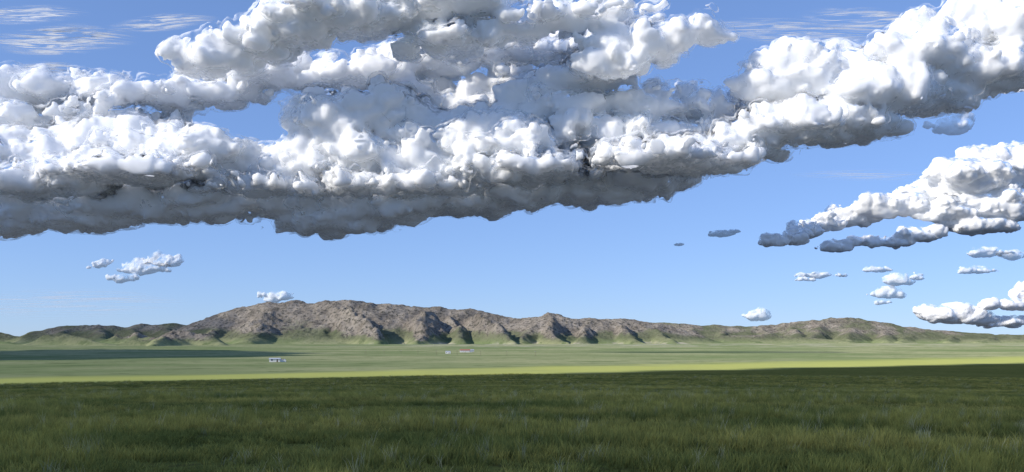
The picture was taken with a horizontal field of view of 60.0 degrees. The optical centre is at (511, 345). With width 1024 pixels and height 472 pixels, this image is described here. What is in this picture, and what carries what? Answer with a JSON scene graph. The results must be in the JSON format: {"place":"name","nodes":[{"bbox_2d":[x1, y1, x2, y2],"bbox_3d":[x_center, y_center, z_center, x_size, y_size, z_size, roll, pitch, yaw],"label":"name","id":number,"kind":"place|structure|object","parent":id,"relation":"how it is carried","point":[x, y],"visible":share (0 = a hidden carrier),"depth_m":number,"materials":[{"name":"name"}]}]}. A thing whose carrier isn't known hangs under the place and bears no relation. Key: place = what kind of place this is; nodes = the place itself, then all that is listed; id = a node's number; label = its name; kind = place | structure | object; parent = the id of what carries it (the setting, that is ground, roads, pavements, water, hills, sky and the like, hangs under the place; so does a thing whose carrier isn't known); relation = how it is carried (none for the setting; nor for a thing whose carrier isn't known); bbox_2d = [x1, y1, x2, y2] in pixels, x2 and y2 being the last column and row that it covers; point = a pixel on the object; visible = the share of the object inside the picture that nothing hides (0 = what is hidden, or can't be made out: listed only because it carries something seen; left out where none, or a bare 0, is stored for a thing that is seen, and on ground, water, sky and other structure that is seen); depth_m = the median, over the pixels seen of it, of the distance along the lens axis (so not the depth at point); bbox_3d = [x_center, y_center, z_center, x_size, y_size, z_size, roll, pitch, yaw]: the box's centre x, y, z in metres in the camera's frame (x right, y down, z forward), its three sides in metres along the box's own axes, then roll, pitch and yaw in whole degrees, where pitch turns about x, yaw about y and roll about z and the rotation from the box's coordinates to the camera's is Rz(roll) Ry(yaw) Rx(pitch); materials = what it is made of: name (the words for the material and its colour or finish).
{"place":"outdoors","nodes":[
{"label":"outdoors","id":0,"kind":"place"},
{"bbox_2d":[0,8,76,21],"bbox_3d":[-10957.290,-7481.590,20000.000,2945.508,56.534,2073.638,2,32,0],"label":"cloud","id":1,"kind":"structure","parent":0,"point":[30,10],"depth_m":19958.78,"materials":[{"name":"white"}]},
{"bbox_2d":[22,63,72,73],"bbox_3d":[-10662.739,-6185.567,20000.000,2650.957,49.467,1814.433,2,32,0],"label":"cloud","id":2,"kind":"structure","parent":0,"point":[50,66],"depth_m":20327.60,"materials":[{"name":"white"}]},
{"bbox_2d":[0,26,118,54],"bbox_3d":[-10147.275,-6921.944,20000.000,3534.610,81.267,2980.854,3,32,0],"label":"cloud","id":3,"kind":"structure","parent":0,"point":[98,35],"depth_m":19880.44,"materials":[{"name":"white"}]},
{"bbox_2d":[20,296,122,306],"bbox_3d":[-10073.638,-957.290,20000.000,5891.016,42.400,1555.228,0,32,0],"label":"cloud","id":4,"kind":"structure","parent":0,"point":[85,298],"depth_m":20159.88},
{"bbox_2d":[86,259,113,268],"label":"cloud","id":5,"kind":"structure","parent":0,"point":[103,263],"depth_m":14030.34,"materials":[{"name":"white"}]},
{"bbox_2d":[106,253,183,283],"bbox_3d":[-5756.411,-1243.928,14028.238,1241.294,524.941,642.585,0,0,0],"label":"cloud","id":6,"kind":"structure","parent":0,"point":[170,261],"depth_m":13918.29,"materials":[{"name":"white"}]},
{"bbox_2d":[125,14,202,30],"bbox_3d":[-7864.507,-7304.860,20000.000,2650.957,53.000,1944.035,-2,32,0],"label":"cloud","id":7,"kind":"structure","parent":0,"point":[164,20],"depth_m":19915.12,"materials":[{"name":"white"}]},
{"bbox_2d":[257,291,293,302],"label":"cloud","id":8,"kind":"structure","parent":0,"point":[274,298],"depth_m":16688.50,"materials":[{"name":"white"}]},
{"bbox_2d":[0,29,591,142],"bbox_3d":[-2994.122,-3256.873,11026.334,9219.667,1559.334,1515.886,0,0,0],"label":"cloud","id":9,"kind":"structure","parent":0,"point":[45,91],"depth_m":10772.63,"materials":[{"name":"white"}]},
{"bbox_2d":[0,168,710,240],"bbox_3d":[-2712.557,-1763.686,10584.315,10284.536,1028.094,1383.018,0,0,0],"label":"cloud","id":10,"kind":"structure","parent":0,"point":[127,206],"depth_m":10244.21,"materials":[{"name":"grey"}]},
{"bbox_2d":[0,60,749,203],"bbox_3d":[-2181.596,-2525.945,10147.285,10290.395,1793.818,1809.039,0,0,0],"label":"cloud","id":11,"kind":"structure","parent":0,"point":[465,153],"depth_m":9831.11,"materials":[{"name":"white"}]},
{"bbox_2d":[155,0,737,79],"bbox_3d":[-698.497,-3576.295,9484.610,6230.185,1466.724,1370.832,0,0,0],"label":"cloud","id":12,"kind":"structure","parent":0,"point":[278,33],"depth_m":9297.20,"materials":[{"name":"white"}]},
{"bbox_2d":[0,343,1023,471],"bbox_3d":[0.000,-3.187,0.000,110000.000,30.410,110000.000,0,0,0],"label":"ground","id":13,"kind":"structure","parent":0,"point":[20,363],"depth_m":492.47,"materials":[{"name":"green plant"}]},
{"bbox_2d":[269,358,285,361],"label":"farmhouse","id":14,"kind":"object","parent":13,"relation":"on","point":[275,360],"visible":0.78,"depth_m":557.08,"materials":[{"name":"white paint"}]},
{"bbox_2d":[460,349,471,351],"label":"farmhouse","id":15,"kind":"object","parent":13,"relation":"on","point":[464,350],"visible":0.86,"depth_m":1496.62,"materials":[{"name":"white paint"}]},
{"bbox_2d":[0,300,1023,345],"bbox_3d":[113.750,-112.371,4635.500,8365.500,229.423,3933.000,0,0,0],"label":"rocky hills","id":16,"kind":"structure","parent":0,"point":[327,322],"depth_m":4167.78,"materials":[{"name":"brown stone"}]},
{"bbox_2d":[0,0,1023,335],"label":"sky","id":17,"kind":"structure","parent":0,"point":[624,261],"materials":[{"name":"blue"}]},
{"bbox_2d":[708,229,740,237],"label":"cloud","id":18,"kind":"structure","parent":0,"point":[722,233],"depth_m":11022.83,"materials":[{"name":"grey"}]},
{"bbox_2d":[742,309,770,320],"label":"cloud","id":19,"kind":"structure","parent":0,"point":[760,315],"depth_m":17880.52,"materials":[{"name":"white"}]},
{"bbox_2d":[734,22,854,40],"bbox_3d":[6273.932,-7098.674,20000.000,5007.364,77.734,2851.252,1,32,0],"label":"cloud","id":20,"kind":"structure","parent":0,"point":[789,26],"depth_m":20128.24,"materials":[{"name":"white"}]},
{"bbox_2d":[576,0,1023,177],"bbox_3d":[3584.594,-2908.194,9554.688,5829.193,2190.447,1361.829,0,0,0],"label":"cloud","id":21,"kind":"structure","parent":0,"point":[781,86],"depth_m":9301.74,"materials":[{"name":"white"}]},
{"bbox_2d":[795,266,891,280],"bbox_3d":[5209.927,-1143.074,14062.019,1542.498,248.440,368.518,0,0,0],"label":"cloud","id":22,"kind":"structure","parent":0,"point":[813,276],"depth_m":13990.92,"materials":[{"name":"white"}]},
{"bbox_2d":[826,11,900,29],"bbox_3d":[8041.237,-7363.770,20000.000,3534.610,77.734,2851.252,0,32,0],"label":"cloud","id":23,"kind":"structure","parent":0,"point":[880,15],"depth_m":20103.03,"materials":[{"name":"white"}]},
{"bbox_2d":[758,141,1023,252],"bbox_3d":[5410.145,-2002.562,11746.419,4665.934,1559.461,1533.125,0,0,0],"label":"cloud","id":24,"kind":"structure","parent":0,"point":[937,202],"depth_m":11644.94,"materials":[{"name":"white"}]},
{"bbox_2d":[866,272,923,304],"bbox_3d":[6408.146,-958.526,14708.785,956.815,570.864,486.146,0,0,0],"label":"cloud","id":25,"kind":"structure","parent":0,"point":[890,292],"depth_m":14695.49,"materials":[{"name":"white"}]},
{"bbox_2d":[922,112,974,134],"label":"cloud","id":26,"kind":"structure","parent":0,"point":[954,128],"depth_m":9355.56,"materials":[{"name":"white"}]},
{"bbox_2d":[912,302,1023,328],"bbox_3d":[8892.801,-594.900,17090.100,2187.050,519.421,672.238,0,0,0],"label":"cloud","id":27,"kind":"structure","parent":0,"point":[967,313],"depth_m":16885.92,"materials":[{"name":"white"}]},
{"bbox_2d":[957,266,997,273],"bbox_3d":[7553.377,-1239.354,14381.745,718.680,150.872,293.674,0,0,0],"label":"cloud","id":28,"kind":"structure","parent":0,"point":[963,270],"depth_m":14266.83,"materials":[{"name":"white"}]},
{"bbox_2d":[967,246,1023,260],"bbox_3d":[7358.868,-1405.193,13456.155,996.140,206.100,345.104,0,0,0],"label":"cloud","id":29,"kind":"structure","parent":0,"point":[989,252],"depth_m":13365.93,"materials":[{"name":"white"}]},
{"bbox_2d":[977,281,1023,310],"bbox_3d":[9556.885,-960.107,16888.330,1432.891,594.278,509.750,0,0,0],"label":"cloud","id":30,"kind":"structure","parent":0,"point":[1016,294],"depth_m":16727.88,"materials":[{"name":"white"}]}
]}

